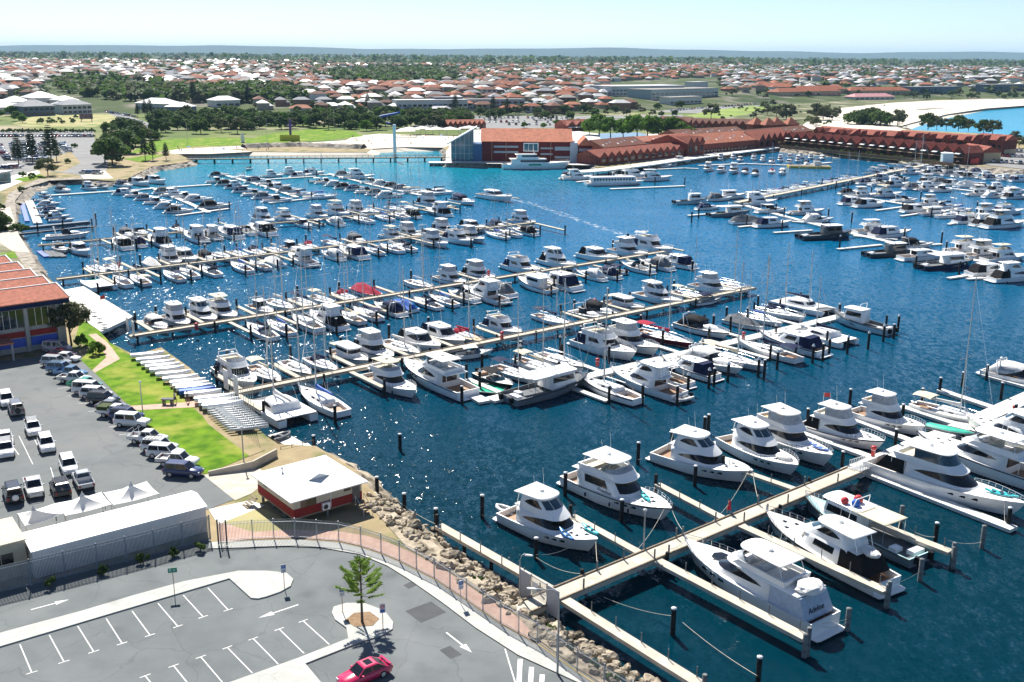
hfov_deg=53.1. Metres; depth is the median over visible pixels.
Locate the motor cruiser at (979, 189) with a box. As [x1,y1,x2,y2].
[965,184,994,195]
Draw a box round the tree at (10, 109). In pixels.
[4,105,16,113]
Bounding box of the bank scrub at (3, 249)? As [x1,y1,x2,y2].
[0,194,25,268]
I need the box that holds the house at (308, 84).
[299,83,314,88]
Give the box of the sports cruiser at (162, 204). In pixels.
[152,201,183,208]
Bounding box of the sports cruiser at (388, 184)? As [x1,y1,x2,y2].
[383,181,405,187]
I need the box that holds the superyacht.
[501,145,569,169]
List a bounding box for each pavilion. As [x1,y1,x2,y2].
[0,170,12,182]
[746,117,761,128]
[760,117,777,127]
[773,117,784,126]
[784,117,798,126]
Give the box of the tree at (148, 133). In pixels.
[139,125,152,136]
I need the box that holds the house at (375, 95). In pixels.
[361,93,381,100]
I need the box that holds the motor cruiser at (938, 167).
[932,165,943,169]
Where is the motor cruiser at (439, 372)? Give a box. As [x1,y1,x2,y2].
[403,350,479,401]
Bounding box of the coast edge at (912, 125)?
[900,106,1023,129]
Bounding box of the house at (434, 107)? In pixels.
[428,105,450,109]
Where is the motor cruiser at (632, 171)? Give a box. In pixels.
[621,160,643,176]
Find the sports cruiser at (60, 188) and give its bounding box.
[53,184,70,192]
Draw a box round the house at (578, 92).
[574,90,588,98]
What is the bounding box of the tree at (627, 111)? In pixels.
[621,108,630,115]
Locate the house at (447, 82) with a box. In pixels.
[439,81,455,84]
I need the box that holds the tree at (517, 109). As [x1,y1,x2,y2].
[512,106,519,111]
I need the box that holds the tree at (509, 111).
[504,107,511,114]
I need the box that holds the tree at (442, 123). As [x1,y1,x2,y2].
[432,115,445,126]
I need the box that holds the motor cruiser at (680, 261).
[655,249,699,269]
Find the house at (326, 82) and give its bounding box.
[321,81,333,84]
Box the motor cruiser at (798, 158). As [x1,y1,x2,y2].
[795,153,800,162]
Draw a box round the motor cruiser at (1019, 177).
[1007,172,1023,181]
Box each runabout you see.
[33,197,53,201]
[33,204,55,209]
[38,191,49,196]
[47,217,74,222]
[94,182,108,188]
[131,263,143,271]
[308,177,323,182]
[312,219,325,226]
[449,344,492,360]
[472,366,513,388]
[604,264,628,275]
[688,292,722,306]
[955,168,968,171]
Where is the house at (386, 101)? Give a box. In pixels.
[380,99,391,104]
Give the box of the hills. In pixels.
[3,54,1023,115]
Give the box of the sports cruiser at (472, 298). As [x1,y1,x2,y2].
[447,287,481,304]
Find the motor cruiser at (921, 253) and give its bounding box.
[894,248,949,261]
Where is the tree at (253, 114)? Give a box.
[249,111,262,117]
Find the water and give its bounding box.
[18,107,1023,681]
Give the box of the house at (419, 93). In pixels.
[406,91,424,96]
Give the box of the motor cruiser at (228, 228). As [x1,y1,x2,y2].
[218,224,244,239]
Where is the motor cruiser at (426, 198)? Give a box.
[414,190,435,207]
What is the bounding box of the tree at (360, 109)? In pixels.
[353,105,367,114]
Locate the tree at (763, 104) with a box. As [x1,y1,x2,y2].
[760,101,769,108]
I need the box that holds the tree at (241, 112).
[238,109,246,115]
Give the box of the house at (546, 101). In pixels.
[541,100,556,105]
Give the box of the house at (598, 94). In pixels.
[593,93,605,96]
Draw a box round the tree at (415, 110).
[408,106,419,115]
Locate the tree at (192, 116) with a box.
[186,113,200,119]
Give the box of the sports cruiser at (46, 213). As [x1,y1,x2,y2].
[34,210,50,216]
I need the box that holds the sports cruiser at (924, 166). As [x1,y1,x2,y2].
[920,164,929,168]
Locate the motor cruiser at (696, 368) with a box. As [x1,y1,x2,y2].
[661,350,724,382]
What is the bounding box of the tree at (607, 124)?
[598,116,616,135]
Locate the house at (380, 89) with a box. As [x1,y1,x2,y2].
[372,86,387,93]
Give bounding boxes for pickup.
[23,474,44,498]
[52,365,87,375]
[56,370,92,383]
[66,376,102,386]
[71,468,94,490]
[96,403,123,417]
[126,427,168,444]
[155,450,199,466]
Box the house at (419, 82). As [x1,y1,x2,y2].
[408,80,423,84]
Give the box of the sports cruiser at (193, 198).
[183,193,213,201]
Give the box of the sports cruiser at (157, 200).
[142,196,172,204]
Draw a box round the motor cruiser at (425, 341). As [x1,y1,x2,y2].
[393,315,440,351]
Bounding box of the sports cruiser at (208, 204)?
[194,199,232,208]
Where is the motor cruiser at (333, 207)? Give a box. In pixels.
[322,196,349,215]
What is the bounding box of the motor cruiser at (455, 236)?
[440,220,473,245]
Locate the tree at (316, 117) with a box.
[305,112,325,125]
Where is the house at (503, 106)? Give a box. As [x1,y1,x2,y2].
[499,104,521,111]
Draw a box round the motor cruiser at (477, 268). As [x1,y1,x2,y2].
[458,251,494,279]
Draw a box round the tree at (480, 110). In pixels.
[473,107,486,116]
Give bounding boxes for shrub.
[8,224,18,229]
[17,186,24,191]
[18,225,27,230]
[43,575,55,586]
[73,333,87,344]
[88,341,105,353]
[97,564,108,574]
[135,553,149,563]
[168,546,179,556]
[194,541,205,550]
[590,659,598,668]
[606,672,620,681]
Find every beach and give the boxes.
[170,148,251,153]
[347,134,456,148]
[803,99,1023,130]
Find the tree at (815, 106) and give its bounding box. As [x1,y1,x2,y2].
[805,103,827,116]
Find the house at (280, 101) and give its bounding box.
[274,97,290,105]
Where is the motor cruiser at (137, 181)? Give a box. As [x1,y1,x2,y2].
[127,172,148,185]
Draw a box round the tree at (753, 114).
[749,112,757,118]
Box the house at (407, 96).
[401,94,415,98]
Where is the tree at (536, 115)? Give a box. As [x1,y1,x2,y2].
[533,112,541,117]
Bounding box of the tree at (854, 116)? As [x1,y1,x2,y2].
[843,110,867,124]
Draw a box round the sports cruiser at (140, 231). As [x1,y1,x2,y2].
[131,223,147,237]
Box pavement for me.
[41,152,80,171]
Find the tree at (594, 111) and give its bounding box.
[590,108,599,114]
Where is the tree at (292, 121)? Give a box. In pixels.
[287,117,298,125]
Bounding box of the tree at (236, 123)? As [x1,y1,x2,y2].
[227,117,245,133]
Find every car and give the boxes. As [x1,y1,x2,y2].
[0,164,8,168]
[0,388,14,406]
[0,429,14,443]
[0,435,14,458]
[1,479,24,503]
[6,398,24,416]
[24,415,41,436]
[37,430,55,453]
[39,354,71,366]
[41,339,71,352]
[45,359,69,372]
[46,347,76,354]
[48,475,71,497]
[58,351,81,361]
[58,451,78,475]
[70,379,105,394]
[78,385,112,398]
[85,389,120,403]
[92,169,103,173]
[94,398,128,408]
[107,405,144,419]
[112,410,151,428]
[139,435,178,451]
[145,441,185,458]
[162,459,203,478]
[336,655,392,681]
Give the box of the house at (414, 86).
[408,85,423,88]
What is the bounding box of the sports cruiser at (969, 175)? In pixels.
[959,172,979,177]
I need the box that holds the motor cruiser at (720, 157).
[717,153,723,160]
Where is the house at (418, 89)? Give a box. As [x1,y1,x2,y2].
[407,88,425,92]
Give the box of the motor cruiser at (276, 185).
[264,181,290,188]
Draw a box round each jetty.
[17,213,96,235]
[37,197,519,250]
[56,217,565,285]
[128,248,689,344]
[214,284,756,411]
[435,455,956,681]
[732,165,922,206]
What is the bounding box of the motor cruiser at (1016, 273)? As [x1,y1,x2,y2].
[983,260,1023,282]
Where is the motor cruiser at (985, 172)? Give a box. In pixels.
[974,170,998,178]
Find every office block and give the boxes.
[9,99,55,115]
[53,99,91,114]
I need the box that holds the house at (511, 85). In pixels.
[507,83,522,87]
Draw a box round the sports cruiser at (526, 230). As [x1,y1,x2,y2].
[512,225,539,236]
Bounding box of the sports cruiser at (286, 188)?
[275,185,302,192]
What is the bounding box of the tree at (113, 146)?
[92,135,130,164]
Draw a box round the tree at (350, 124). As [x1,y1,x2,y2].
[341,119,358,128]
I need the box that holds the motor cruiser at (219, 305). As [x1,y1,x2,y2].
[206,286,237,319]
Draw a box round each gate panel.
[125,317,134,334]
[223,369,238,395]
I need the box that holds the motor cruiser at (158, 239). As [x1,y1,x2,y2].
[147,220,173,247]
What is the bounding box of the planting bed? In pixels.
[345,612,378,626]
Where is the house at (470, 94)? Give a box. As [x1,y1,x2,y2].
[462,91,476,97]
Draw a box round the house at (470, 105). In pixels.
[468,100,473,110]
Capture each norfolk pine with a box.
[10,135,24,163]
[24,132,38,162]
[38,125,61,157]
[51,137,62,160]
[134,104,139,116]
[139,136,149,159]
[141,100,148,115]
[146,137,157,159]
[147,99,153,111]
[161,142,169,159]
[188,82,196,101]
[244,85,251,102]
[335,554,383,621]
[365,93,369,101]
[450,93,459,107]
[489,96,496,108]
[504,99,510,110]
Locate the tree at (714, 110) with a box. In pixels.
[702,103,720,114]
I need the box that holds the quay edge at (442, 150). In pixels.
[439,148,638,171]
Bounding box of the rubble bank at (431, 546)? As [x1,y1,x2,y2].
[369,497,602,681]
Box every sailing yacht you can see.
[86,209,106,272]
[102,209,123,271]
[109,222,133,288]
[127,220,151,286]
[161,215,186,282]
[168,187,185,231]
[178,217,200,279]
[198,210,223,277]
[210,204,230,262]
[228,204,248,259]
[230,206,253,274]
[231,149,254,178]
[242,197,266,257]
[246,251,279,342]
[246,291,281,382]
[249,210,271,271]
[264,205,283,255]
[266,234,294,313]
[266,255,296,336]
[277,291,311,375]
[289,163,316,195]
[289,239,316,309]
[291,245,325,333]
[297,287,351,418]
[299,202,319,251]
[302,157,337,199]
[302,289,338,371]
[307,237,335,303]
[320,190,345,245]
[331,237,357,303]
[334,248,367,325]
[351,244,384,321]
[352,177,374,224]
[362,205,385,255]
[364,170,379,212]
[373,174,394,221]
[378,194,405,254]
[383,167,404,210]
[383,266,420,354]
[388,174,410,220]
[391,195,417,252]
[399,167,418,209]
[401,153,432,193]
[404,224,433,291]
[412,239,444,311]
[428,239,459,307]
[450,263,484,342]
[484,188,510,239]
[490,293,534,383]
[498,192,522,238]
[512,280,560,370]
[530,248,573,328]
[533,278,583,372]
[579,288,644,406]
[637,252,692,347]
[669,238,707,298]
[699,262,763,371]
[720,228,749,293]
[737,254,803,364]
[739,259,783,326]
[745,165,767,196]
[755,163,768,194]
[755,242,805,321]
[761,164,783,193]
[767,163,789,191]
[768,149,774,173]
[774,160,790,190]
[784,160,806,189]
[792,158,813,187]
[801,160,817,186]
[817,156,832,183]
[824,156,844,183]
[834,152,855,181]
[844,152,861,177]
[907,135,930,164]
[909,277,995,421]
[934,176,964,218]
[935,166,962,208]
[947,174,973,211]
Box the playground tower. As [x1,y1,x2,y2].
[280,119,299,140]
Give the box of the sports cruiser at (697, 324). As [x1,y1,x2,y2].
[671,311,729,338]
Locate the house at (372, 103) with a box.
[367,99,386,109]
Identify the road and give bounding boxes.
[0,538,576,681]
[74,140,107,177]
[110,114,148,127]
[235,115,682,117]
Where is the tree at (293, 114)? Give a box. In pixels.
[287,111,302,125]
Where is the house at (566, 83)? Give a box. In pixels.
[558,82,572,85]
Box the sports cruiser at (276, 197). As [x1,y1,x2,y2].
[261,194,292,202]
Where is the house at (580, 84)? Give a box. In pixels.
[575,82,586,86]
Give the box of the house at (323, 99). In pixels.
[315,97,331,102]
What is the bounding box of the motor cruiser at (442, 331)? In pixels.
[420,308,465,346]
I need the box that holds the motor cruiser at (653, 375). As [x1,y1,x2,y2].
[610,350,694,402]
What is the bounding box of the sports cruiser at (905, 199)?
[890,194,917,202]
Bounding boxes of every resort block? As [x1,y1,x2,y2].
[749,83,795,87]
[766,87,840,95]
[796,85,846,92]
[847,87,911,94]
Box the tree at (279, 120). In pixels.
[273,116,288,128]
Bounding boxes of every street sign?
[168,567,176,592]
[281,564,285,587]
[339,587,344,611]
[380,603,384,624]
[458,580,462,603]
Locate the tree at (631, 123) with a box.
[620,114,648,135]
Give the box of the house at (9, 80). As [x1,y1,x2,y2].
[5,77,23,82]
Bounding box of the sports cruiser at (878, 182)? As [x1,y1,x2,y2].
[867,177,888,185]
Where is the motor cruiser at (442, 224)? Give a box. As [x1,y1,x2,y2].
[431,217,450,230]
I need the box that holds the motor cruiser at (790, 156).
[786,150,792,158]
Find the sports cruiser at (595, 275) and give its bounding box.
[576,268,608,281]
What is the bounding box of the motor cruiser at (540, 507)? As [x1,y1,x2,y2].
[492,476,597,551]
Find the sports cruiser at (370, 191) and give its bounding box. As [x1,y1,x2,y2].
[364,187,391,195]
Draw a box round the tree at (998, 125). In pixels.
[984,119,1002,133]
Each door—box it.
[352,485,359,500]
[442,375,456,381]
[487,290,495,295]
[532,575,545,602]
[655,379,665,385]
[1006,458,1018,467]
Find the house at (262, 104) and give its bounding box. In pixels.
[256,100,273,109]
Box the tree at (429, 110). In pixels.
[422,107,432,114]
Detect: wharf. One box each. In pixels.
[65,286,134,333]
[428,161,585,166]
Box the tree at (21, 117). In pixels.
[16,114,26,122]
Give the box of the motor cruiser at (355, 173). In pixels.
[339,164,374,179]
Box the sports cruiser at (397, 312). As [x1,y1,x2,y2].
[373,299,408,318]
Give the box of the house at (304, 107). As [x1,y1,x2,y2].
[289,104,310,110]
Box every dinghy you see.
[130,351,163,357]
[136,355,169,362]
[141,359,174,365]
[145,362,179,369]
[149,365,184,372]
[156,369,190,376]
[162,373,197,381]
[170,377,205,385]
[173,380,208,388]
[176,383,212,390]
[179,386,215,394]
[184,388,221,398]
[194,393,234,401]
[198,396,238,405]
[202,399,242,409]
[925,422,975,436]
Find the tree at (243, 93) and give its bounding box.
[240,90,251,101]
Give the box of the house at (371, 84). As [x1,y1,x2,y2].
[365,83,378,86]
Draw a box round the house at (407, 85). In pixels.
[402,83,411,88]
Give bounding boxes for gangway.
[849,455,877,471]
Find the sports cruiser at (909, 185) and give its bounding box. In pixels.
[901,181,921,189]
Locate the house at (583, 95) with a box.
[577,92,596,100]
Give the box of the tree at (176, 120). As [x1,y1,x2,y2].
[170,115,184,129]
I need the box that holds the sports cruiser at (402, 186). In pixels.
[391,184,415,190]
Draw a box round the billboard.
[79,114,92,121]
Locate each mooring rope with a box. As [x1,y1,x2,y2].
[604,597,670,615]
[685,624,757,675]
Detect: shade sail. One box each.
[396,128,415,131]
[398,127,420,134]
[415,126,432,134]
[425,127,446,134]
[443,127,460,134]
[459,126,479,132]
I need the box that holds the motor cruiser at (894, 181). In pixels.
[885,176,907,186]
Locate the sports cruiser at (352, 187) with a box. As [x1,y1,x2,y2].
[344,184,369,190]
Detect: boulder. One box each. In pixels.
[369,500,378,506]
[386,519,395,525]
[387,507,396,511]
[392,497,399,503]
[400,520,406,526]
[401,513,412,518]
[402,527,414,537]
[407,518,421,529]
[408,534,420,539]
[417,547,427,551]
[437,557,455,569]
[440,550,460,558]
[455,567,466,571]
[456,572,468,576]
[459,557,468,563]
[463,562,469,569]
[464,560,473,569]
[474,567,485,572]
[475,572,483,576]
[481,592,499,602]
[484,571,493,577]
[487,575,500,582]
[488,582,497,588]
[494,583,502,590]
[498,592,509,600]
[499,590,510,595]
[507,588,518,599]
[509,605,516,610]
[519,607,529,617]
[528,629,541,640]
[531,615,537,620]
[535,619,544,624]
[538,616,546,623]
[543,630,555,638]
[547,630,567,644]
[549,621,562,631]
[567,654,575,662]
[568,631,573,637]
[572,640,581,646]
[574,630,584,638]
[579,642,590,650]
[580,649,593,655]
[589,667,599,675]
[590,644,605,656]
[598,653,609,660]
[605,649,618,661]
[606,663,619,671]
[614,669,625,674]
[623,663,630,671]
[625,676,633,681]
[643,673,654,681]
[650,677,661,681]
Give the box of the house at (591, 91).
[584,89,598,93]
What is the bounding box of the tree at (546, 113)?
[540,110,550,117]
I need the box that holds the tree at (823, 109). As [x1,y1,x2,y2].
[814,106,832,116]
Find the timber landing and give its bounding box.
[280,440,313,448]
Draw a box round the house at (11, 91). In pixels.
[2,86,15,95]
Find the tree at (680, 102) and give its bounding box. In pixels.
[674,100,684,108]
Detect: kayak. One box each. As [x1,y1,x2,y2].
[559,527,573,539]
[581,522,598,534]
[640,489,650,501]
[813,444,829,450]
[985,487,1011,496]
[992,488,1018,497]
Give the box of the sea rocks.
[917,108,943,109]
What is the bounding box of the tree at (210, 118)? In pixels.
[204,114,217,129]
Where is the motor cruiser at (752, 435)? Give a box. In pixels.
[713,409,799,474]
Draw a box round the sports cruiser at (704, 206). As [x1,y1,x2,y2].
[693,202,719,210]
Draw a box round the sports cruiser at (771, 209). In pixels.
[753,203,787,213]
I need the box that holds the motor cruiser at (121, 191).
[111,188,140,194]
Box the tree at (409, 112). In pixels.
[405,110,414,125]
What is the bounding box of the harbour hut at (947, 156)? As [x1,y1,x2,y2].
[940,152,954,162]
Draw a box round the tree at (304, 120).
[302,116,313,126]
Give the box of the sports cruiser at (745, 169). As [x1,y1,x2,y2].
[741,166,748,174]
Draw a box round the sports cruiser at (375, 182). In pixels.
[371,179,395,185]
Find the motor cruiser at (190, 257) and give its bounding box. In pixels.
[175,242,197,265]
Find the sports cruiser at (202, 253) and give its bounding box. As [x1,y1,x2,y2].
[196,248,215,263]
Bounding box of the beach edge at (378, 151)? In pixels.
[180,147,441,157]
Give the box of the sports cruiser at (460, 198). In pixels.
[448,192,474,205]
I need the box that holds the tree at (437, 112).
[432,110,443,115]
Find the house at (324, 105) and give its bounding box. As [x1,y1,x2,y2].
[314,102,328,108]
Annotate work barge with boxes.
[787,161,830,168]
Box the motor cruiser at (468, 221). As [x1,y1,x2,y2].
[456,213,484,232]
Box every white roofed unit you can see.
[0,99,12,113]
[2,96,25,102]
[20,91,57,103]
[48,95,77,103]
[135,98,177,109]
[164,102,196,111]
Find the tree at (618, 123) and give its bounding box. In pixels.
[613,118,625,136]
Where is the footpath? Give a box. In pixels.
[209,539,591,681]
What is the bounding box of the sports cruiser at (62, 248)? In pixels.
[51,240,67,253]
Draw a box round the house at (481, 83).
[473,81,489,86]
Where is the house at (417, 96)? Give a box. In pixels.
[412,94,423,98]
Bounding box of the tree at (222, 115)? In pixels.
[214,113,233,122]
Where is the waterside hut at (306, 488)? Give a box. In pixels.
[242,455,372,524]
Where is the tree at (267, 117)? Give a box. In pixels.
[262,114,275,125]
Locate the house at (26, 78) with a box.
[18,75,31,82]
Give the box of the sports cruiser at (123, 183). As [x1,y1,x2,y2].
[113,179,132,187]
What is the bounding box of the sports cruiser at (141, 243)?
[130,235,147,248]
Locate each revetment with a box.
[15,160,199,204]
[15,180,52,281]
[316,449,621,681]
[641,146,1023,174]
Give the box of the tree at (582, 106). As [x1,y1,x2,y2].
[577,103,587,112]
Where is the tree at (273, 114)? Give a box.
[268,111,279,119]
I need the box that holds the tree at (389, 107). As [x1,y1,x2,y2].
[385,105,395,111]
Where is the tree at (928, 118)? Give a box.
[918,112,937,129]
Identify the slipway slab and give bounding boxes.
[268,431,303,444]
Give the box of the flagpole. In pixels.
[100,294,107,321]
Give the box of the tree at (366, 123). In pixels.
[358,119,372,130]
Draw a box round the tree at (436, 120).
[428,115,443,126]
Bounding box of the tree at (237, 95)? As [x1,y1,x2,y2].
[230,90,244,99]
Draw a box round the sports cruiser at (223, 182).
[216,179,240,185]
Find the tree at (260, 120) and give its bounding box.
[251,115,264,128]
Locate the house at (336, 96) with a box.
[330,94,342,99]
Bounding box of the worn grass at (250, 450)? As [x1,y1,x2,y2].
[202,415,264,455]
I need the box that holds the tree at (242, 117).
[230,115,251,128]
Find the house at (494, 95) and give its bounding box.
[488,93,502,97]
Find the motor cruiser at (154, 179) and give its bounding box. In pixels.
[144,168,165,183]
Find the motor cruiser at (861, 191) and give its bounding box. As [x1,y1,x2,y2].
[847,186,876,197]
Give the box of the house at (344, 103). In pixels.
[338,101,355,109]
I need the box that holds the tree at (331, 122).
[321,118,335,129]
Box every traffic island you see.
[0,571,292,646]
[231,603,392,681]
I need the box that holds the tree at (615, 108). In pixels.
[611,105,620,112]
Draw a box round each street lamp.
[138,381,142,411]
[240,426,244,462]
[519,553,532,596]
[527,587,559,672]
[643,509,646,548]
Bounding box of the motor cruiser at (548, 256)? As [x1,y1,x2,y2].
[534,240,576,269]
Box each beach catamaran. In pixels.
[207,362,245,412]
[210,366,247,415]
[212,373,250,417]
[215,369,252,419]
[217,377,255,421]
[219,372,257,423]
[221,380,260,425]
[224,376,263,427]
[226,383,265,429]
[228,379,268,431]
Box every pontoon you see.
[20,201,42,223]
[36,250,66,257]
[50,184,211,195]
[150,187,229,215]
[224,170,316,203]
[319,168,421,195]
[465,292,887,404]
[576,180,685,189]
[657,168,698,169]
[687,205,1001,279]
[697,162,831,165]
[804,374,1023,532]
[842,195,1023,225]
[871,179,1023,198]
[921,169,1011,175]
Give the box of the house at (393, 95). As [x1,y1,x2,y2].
[387,93,400,98]
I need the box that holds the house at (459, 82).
[456,81,472,85]
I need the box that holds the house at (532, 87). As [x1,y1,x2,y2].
[525,85,541,90]
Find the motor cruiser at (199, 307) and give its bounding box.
[184,290,217,321]
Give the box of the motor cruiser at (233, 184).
[223,179,249,188]
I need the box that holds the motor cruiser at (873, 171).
[862,167,879,174]
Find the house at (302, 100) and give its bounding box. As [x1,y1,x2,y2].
[292,97,310,104]
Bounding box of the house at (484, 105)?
[474,101,493,109]
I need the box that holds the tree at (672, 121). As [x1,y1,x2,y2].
[664,115,682,130]
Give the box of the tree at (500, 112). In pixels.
[496,108,505,116]
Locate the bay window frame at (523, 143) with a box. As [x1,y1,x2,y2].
[523,143,538,151]
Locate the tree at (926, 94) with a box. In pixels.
[922,92,930,97]
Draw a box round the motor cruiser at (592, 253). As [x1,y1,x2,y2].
[573,236,617,263]
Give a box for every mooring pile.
[285,323,287,340]
[289,345,291,359]
[312,434,315,445]
[333,405,336,423]
[335,318,337,334]
[375,310,377,324]
[375,476,378,491]
[387,324,389,338]
[398,433,401,449]
[402,492,406,509]
[434,507,437,531]
[451,298,453,310]
[460,385,462,404]
[478,368,480,387]
[480,353,482,370]
[480,494,483,518]
[498,295,500,307]
[519,343,521,360]
[534,537,538,559]
[559,334,561,353]
[563,471,567,496]
[607,343,610,362]
[619,498,623,522]
[636,441,640,464]
[641,382,644,404]
[661,327,664,345]
[670,429,673,441]
[670,606,676,635]
[675,385,678,405]
[686,372,690,393]
[693,465,697,486]
[703,416,706,429]
[707,367,710,388]
[707,413,710,431]
[708,326,710,338]
[712,367,715,386]
[726,362,729,382]
[729,314,731,331]
[755,655,762,681]
[757,357,760,376]
[763,359,766,377]
[776,349,779,369]
[801,632,808,658]
[806,408,809,419]
[811,344,814,363]
[821,343,824,361]
[828,336,831,353]
[840,450,844,466]
[844,607,851,631]
[846,335,849,353]
[848,388,852,404]
[867,331,870,349]
[882,324,885,341]
[884,583,891,608]
[892,324,895,338]
[893,428,898,445]
[897,314,900,331]
[898,505,904,529]
[901,403,905,415]
[917,558,924,581]
[933,522,939,542]
[938,377,942,389]
[950,546,957,569]
[958,260,961,274]
[979,525,987,548]
[985,364,989,380]
[999,382,1004,399]
[1006,506,1012,523]
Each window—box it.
[0,310,23,330]
[0,338,25,349]
[0,552,13,565]
[28,305,55,325]
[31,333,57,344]
[301,497,316,507]
[362,345,374,350]
[377,376,392,382]
[407,334,421,341]
[417,367,433,376]
[494,146,517,147]
[494,151,517,152]
[522,516,557,530]
[525,499,541,509]
[553,377,558,382]
[555,147,569,150]
[555,156,569,157]
[585,473,591,482]
[588,250,600,254]
[591,476,599,486]
[598,478,606,488]
[618,336,633,341]
[619,247,631,250]
[630,373,647,380]
[639,365,652,371]
[647,292,661,296]
[678,454,713,464]
[680,438,697,446]
[702,283,715,286]
[718,562,759,585]
[737,441,765,454]
[740,427,752,435]
[769,429,793,440]
[810,330,822,334]
[812,538,820,546]
[816,527,839,539]
[819,541,826,549]
[824,424,850,433]
[825,545,833,553]
[826,503,834,511]
[833,506,841,514]
[841,510,849,517]
[849,513,856,521]
[871,411,893,418]
[915,470,965,487]
[957,444,995,459]
[993,424,1018,433]
[1009,416,1023,423]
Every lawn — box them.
[0,251,17,257]
[14,174,44,181]
[76,321,107,345]
[81,342,248,473]
[126,155,161,162]
[131,137,287,152]
[226,508,296,531]
[246,129,361,141]
[687,106,765,117]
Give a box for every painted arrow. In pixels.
[31,600,66,609]
[259,604,297,617]
[446,632,470,651]
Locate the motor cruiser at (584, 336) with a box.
[566,310,636,360]
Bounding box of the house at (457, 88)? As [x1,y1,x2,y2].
[453,85,467,90]
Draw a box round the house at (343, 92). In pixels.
[336,90,349,94]
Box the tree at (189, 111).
[183,109,197,114]
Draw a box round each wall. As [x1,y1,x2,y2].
[208,449,277,474]
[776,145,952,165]
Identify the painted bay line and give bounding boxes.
[20,644,35,673]
[49,635,68,663]
[77,626,97,653]
[106,618,125,644]
[132,611,154,636]
[158,603,182,627]
[168,664,186,681]
[183,595,207,618]
[196,655,222,681]
[208,588,232,610]
[223,645,252,672]
[249,637,277,663]
[274,627,303,652]
[300,619,328,643]
[505,649,515,681]
[516,659,522,681]
[528,667,533,681]
[539,674,544,681]
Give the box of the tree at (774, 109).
[769,105,781,116]
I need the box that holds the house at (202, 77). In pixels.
[193,76,208,79]
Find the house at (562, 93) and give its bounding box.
[555,92,574,97]
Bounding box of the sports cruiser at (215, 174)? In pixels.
[209,171,229,176]
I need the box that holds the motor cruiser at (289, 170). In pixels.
[281,166,300,174]
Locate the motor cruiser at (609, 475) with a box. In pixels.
[556,435,672,520]
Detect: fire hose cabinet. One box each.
[500,331,503,338]
[871,445,876,456]
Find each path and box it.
[0,170,39,190]
[89,334,119,371]
[132,401,198,409]
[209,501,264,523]
[218,523,536,642]
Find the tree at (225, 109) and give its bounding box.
[220,104,234,114]
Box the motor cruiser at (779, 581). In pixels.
[684,533,844,642]
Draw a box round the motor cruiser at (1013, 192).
[1000,187,1023,198]
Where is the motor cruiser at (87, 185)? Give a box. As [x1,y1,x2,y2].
[80,178,96,190]
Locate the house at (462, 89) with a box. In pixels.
[459,87,474,93]
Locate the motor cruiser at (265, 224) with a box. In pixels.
[249,220,277,236]
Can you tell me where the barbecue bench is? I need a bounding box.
[161,397,174,404]
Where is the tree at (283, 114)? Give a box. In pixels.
[278,111,287,117]
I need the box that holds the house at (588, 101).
[580,98,601,104]
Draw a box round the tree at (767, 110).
[761,105,771,114]
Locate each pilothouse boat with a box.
[325,330,368,364]
[517,265,558,294]
[601,284,644,314]
[721,183,745,198]
[917,202,950,216]
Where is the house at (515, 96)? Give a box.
[506,94,523,98]
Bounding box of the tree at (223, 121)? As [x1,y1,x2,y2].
[212,117,228,131]
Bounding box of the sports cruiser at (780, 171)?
[778,167,785,174]
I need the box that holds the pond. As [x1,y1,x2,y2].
[598,132,648,138]
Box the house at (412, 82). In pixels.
[406,81,420,85]
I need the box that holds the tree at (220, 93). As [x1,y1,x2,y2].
[214,90,226,95]
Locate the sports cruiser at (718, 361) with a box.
[677,342,743,374]
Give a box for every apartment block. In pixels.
[391,99,468,109]
[431,96,463,98]
[465,98,525,107]
[659,96,702,104]
[813,126,860,135]
[853,129,900,138]
[898,130,929,140]
[921,132,976,144]
[973,133,1017,154]
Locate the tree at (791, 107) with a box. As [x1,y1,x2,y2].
[777,104,797,119]
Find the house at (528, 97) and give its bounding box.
[524,94,536,101]
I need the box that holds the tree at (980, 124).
[973,119,994,132]
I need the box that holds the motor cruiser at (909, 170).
[899,166,920,174]
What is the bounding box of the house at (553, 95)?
[541,94,555,97]
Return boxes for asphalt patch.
[406,602,444,622]
[440,646,461,658]
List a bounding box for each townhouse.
[785,131,805,145]
[791,132,813,146]
[800,133,822,147]
[810,134,831,147]
[819,134,839,149]
[828,135,849,149]
[835,136,858,151]
[844,137,863,151]
[858,137,883,152]
[868,138,893,154]
[878,138,903,155]
[888,139,913,155]
[898,140,924,157]
[908,141,934,158]
[917,142,945,159]
[929,143,956,160]
[940,144,968,155]
[953,145,984,163]
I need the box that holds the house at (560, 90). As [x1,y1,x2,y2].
[555,89,570,93]
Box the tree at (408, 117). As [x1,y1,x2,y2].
[403,113,413,124]
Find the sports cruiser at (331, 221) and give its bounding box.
[326,216,345,226]
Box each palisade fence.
[0,515,210,591]
[219,518,633,681]
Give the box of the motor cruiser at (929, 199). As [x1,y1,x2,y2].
[916,194,946,206]
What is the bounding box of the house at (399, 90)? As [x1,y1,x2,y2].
[387,88,403,93]
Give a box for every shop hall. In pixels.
[634,133,686,144]
[658,126,741,134]
[660,116,692,126]
[689,130,756,153]
[740,125,812,131]
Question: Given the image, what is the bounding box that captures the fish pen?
[470,382,506,394]
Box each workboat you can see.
[498,362,587,407]
[671,190,707,204]
[705,202,749,217]
[794,220,851,240]
[805,490,934,569]
[835,303,897,336]
[861,238,914,257]
[913,248,973,270]
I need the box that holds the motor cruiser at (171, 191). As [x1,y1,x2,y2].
[158,187,188,196]

